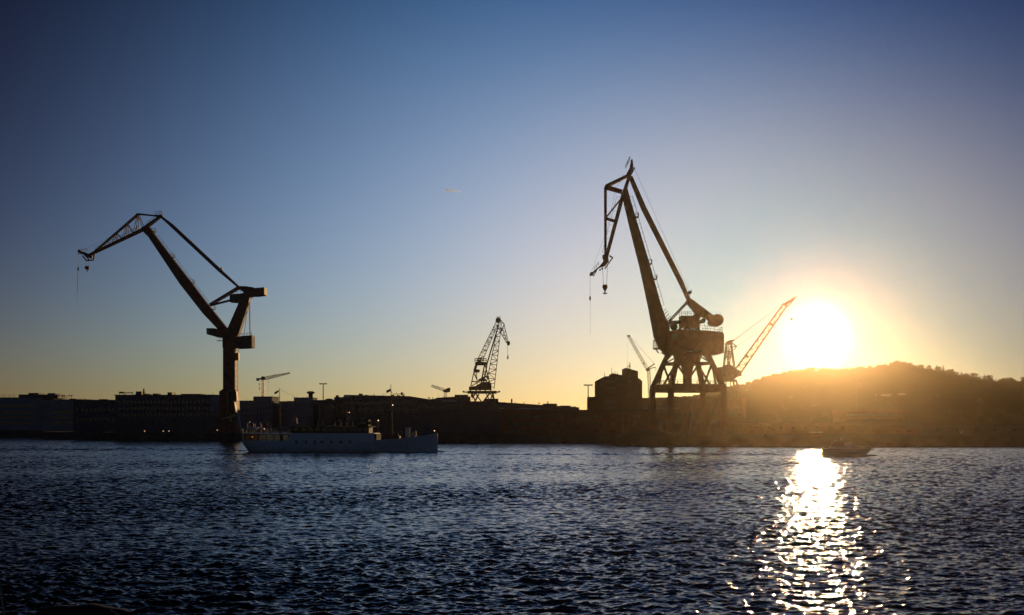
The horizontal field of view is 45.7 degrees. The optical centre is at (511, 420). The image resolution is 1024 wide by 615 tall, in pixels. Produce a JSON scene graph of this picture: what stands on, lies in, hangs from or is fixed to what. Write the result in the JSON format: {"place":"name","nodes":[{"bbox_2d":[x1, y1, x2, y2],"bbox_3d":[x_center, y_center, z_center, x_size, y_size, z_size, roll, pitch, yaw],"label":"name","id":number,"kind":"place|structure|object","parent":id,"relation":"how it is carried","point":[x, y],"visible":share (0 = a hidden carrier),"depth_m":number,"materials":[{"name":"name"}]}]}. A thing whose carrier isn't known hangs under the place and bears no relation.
{"place":"outdoors","nodes":[
{"label":"outdoors","id":0,"kind":"place"},
{"bbox_2d":[0,436,1023,614],"bbox_3d":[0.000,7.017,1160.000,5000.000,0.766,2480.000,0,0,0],"label":"water","id":1,"kind":"structure","parent":0,"point":[148,527],"depth_m":77.78,"materials":[{"name":"blue liquid"}]},
{"bbox_2d":[34,604,131,614],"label":"covered dinghy","id":2,"kind":"object","parent":1,"relation":"on","point":[91,609],"visible":1,"depth_m":40.12,"materials":[{"name":"black paint"}]},
{"bbox_2d":[211,450,247,450],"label":"stern foam","id":3,"kind":"object","parent":1,"relation":"on","point":[231,450],"visible":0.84,"depth_m":278.19,"materials":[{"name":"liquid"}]},
{"bbox_2d":[242,388,437,451],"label":"passenger steamer","id":4,"kind":"object","parent":1,"relation":"on","point":[360,437],"visible":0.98,"depth_m":269.49,"materials":[{"name":"white paint"}]},
{"bbox_2d":[820,438,871,455],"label":"motor boat","id":5,"kind":"object","parent":1,"relation":"on","point":[841,448],"visible":0.91,"depth_m":240.85,"materials":[{"name":"white paint"}]},
{"bbox_2d":[0,430,1023,445],"bbox_3d":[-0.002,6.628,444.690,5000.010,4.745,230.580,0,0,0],"label":"quay","id":6,"kind":"structure","parent":0,"point":[620,440],"depth_m":333.24,"materials":[{"name":"concrete"}]},
{"bbox_2d":[0,0,1023,409],"label":"sky","id":7,"kind":"structure","parent":0,"point":[399,179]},
{"bbox_2d":[44,430,1023,436],"bbox_3d":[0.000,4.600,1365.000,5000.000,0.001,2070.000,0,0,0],"label":"ground","id":8,"kind":"structure","parent":0,"point":[684,433],"depth_m":398.42,"materials":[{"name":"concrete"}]},
{"bbox_2d":[0,393,67,430],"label":"office building","id":9,"kind":"structure","parent":8,"relation":"on","point":[23,412],"depth_m":545.00,"materials":[{"name":"paint"}]},
{"bbox_2d":[43,395,91,430],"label":"office building","id":10,"kind":"structure","parent":8,"relation":"on","point":[57,414],"depth_m":538.00,"materials":[{"name":"grey concrete"}]},
{"bbox_2d":[72,399,114,431],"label":"warehouse","id":11,"kind":"structure","parent":8,"relation":"on","point":[94,415],"depth_m":490.00,"materials":[{"name":"grey concrete"}]},
{"bbox_2d":[115,389,218,431],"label":"long office building","id":12,"kind":"structure","parent":8,"relation":"on","point":[140,411],"depth_m":465.00,"materials":[{"name":"grey concrete"}]},
{"bbox_2d":[77,211,266,432],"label":"crane","id":13,"kind":"object","parent":8,"relation":"on","point":[233,341],"depth_m":432.70,"materials":[{"name":"red paint"}]},
{"bbox_2d":[239,397,254,429],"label":"apartment building","id":14,"kind":"structure","parent":8,"relation":"on","point":[247,412],"depth_m":560.00,"materials":[{"name":"paint"}]},
{"bbox_2d":[254,396,278,429],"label":"apartment building","id":15,"kind":"structure","parent":8,"relation":"on","point":[263,404],"depth_m":540.00,"materials":[{"name":"paint"}]},
{"bbox_2d":[256,372,290,395],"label":"tower crane","id":16,"kind":"object","parent":8,"relation":"on","point":[263,378],"visible":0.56,"depth_m":949.26,"materials":[{"name":"paint"}]},
{"bbox_2d":[280,401,286,429],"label":"apartment building","id":17,"kind":"structure","parent":8,"relation":"on","point":[283,414],"depth_m":565.00,"materials":[{"name":"paint"}]},
{"bbox_2d":[287,391,317,429],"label":"roof terrace building","id":18,"kind":"structure","parent":8,"relation":"on","point":[299,409],"depth_m":555.00,"materials":[{"name":"paint"}]},
{"bbox_2d":[319,383,326,425],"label":"light mast","id":19,"kind":"object","parent":8,"relation":"on","point":[323,402],"visible":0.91,"depth_m":519.82,"materials":[{"name":"metal"}]},
{"bbox_2d":[311,398,340,425],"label":"hall building","id":20,"kind":"structure","parent":8,"relation":"on","point":[332,410],"depth_m":530.00,"materials":[{"name":"black"}]},
{"bbox_2d":[334,392,425,430],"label":"glazed roof building","id":21,"kind":"structure","parent":8,"relation":"on","point":[371,408],"depth_m":545.00,"materials":[{"name":"concrete"}]},
{"bbox_2d":[431,385,450,396],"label":"tower crane","id":22,"kind":"object","parent":8,"relation":"on","point":[446,390],"visible":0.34,"depth_m":899.02,"materials":[{"name":"paint"}]},
{"bbox_2d":[419,395,471,410],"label":"stepped roof building","id":23,"kind":"structure","parent":8,"relation":"on","point":[455,403],"depth_m":505.00,"materials":[{"name":"metal"}]},
{"bbox_2d":[463,316,509,400],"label":"lattice crane","id":24,"kind":"object","parent":8,"relation":"on","point":[484,386],"visible":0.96,"depth_m":697.91,"materials":[{"name":"metal"}]},
{"bbox_2d":[466,399,578,410],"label":"flat hall","id":25,"kind":"structure","parent":8,"relation":"on","point":[491,405],"depth_m":470.00,"materials":[{"name":"black brick"}]},
{"bbox_2d":[410,410,648,433],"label":"brick factory","id":26,"kind":"structure","parent":8,"relation":"on","point":[546,422],"depth_m":402.00,"materials":[{"name":"brown brick"}]},
{"bbox_2d":[587,362,641,409],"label":"brick tower building","id":27,"kind":"structure","parent":8,"relation":"on","point":[617,391],"depth_m":440.00,"materials":[{"name":"brown brick"}]},
{"bbox_2d":[627,335,655,396],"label":"tower crane","id":28,"kind":"object","parent":8,"relation":"on","point":[648,368],"visible":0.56,"depth_m":849.39,"materials":[{"name":"paint"}]},
{"bbox_2d":[589,157,732,435],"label":"portal crane","id":29,"kind":"object","parent":8,"relation":"on","point":[686,346],"visible":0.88,"depth_m":355.40,"materials":[{"name":"orange paint"}]},
{"bbox_2d":[666,420,680,431],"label":"marquee","id":30,"kind":"object","parent":8,"relation":"on","point":[677,421],"visible":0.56,"depth_m":390.63,"materials":[{"name":"white fabric"}]},
{"bbox_2d":[688,407,690,434],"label":"flagpole","id":31,"kind":"object","parent":8,"relation":"on","point":[689,432],"visible":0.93,"depth_m":379.81,"materials":[{"name":"paint"}]},
{"bbox_2d":[642,396,745,429],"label":"dock hall","id":32,"kind":"structure","parent":8,"relation":"on","point":[682,405],"depth_m":560.00,"materials":[{"name":"brown brick"}]},
{"bbox_2d":[716,296,796,429],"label":"dock crane","id":33,"kind":"object","parent":8,"relation":"on","point":[729,372],"visible":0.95,"depth_m":558.20,"materials":[{"name":"metal"}]},
{"bbox_2d":[733,422,852,433],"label":"quay hall","id":34,"kind":"structure","parent":8,"relation":"on","point":[788,427],"depth_m":420.00,"materials":[{"name":"brown brick"}]},
{"bbox_2d":[809,431,821,435],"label":"kiosk","id":35,"kind":"object","parent":8,"relation":"on","point":[816,433],"visible":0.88,"depth_m":350.00,"materials":[{"name":"brown brick"}]},
{"bbox_2d":[831,410,904,425],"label":"terrace building","id":36,"kind":"structure","parent":8,"relation":"on","point":[876,417],"depth_m":585.00,"materials":[{"name":"brown brick"}]},
{"bbox_2d":[848,426,919,433],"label":"shore shed","id":37,"kind":"structure","parent":8,"relation":"on","point":[883,429],"depth_m":415.00,"materials":[{"name":"brown brick"}]},
{"bbox_2d":[902,424,1023,432],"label":"shore shed","id":38,"kind":"structure","parent":8,"relation":"on","point":[971,428],"depth_m":430.00,"materials":[{"name":"brown"}]},
{"bbox_2d":[745,373,1023,423],"bbox_3d":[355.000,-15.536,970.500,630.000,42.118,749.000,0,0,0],"label":"hill","id":39,"kind":"structure","parent":0,"point":[1018,418],"depth_m":685.90,"materials":[{"name":"black plant"}]},
{"bbox_2d":[681,365,1023,423],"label":"forest","id":40,"kind":"object","parent":39,"relation":"on","point":[761,401],"visible":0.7,"depth_m":783.08,"materials":[{"name":"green plant"}]},
{"bbox_2d":[986,375,992,380],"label":"broadleaf tree","id":41,"kind":"object","parent":39,"relation":"on","point":[989,377],"visible":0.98,"depth_m":908.22,"materials":[{"name":"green plant"}]}
]}

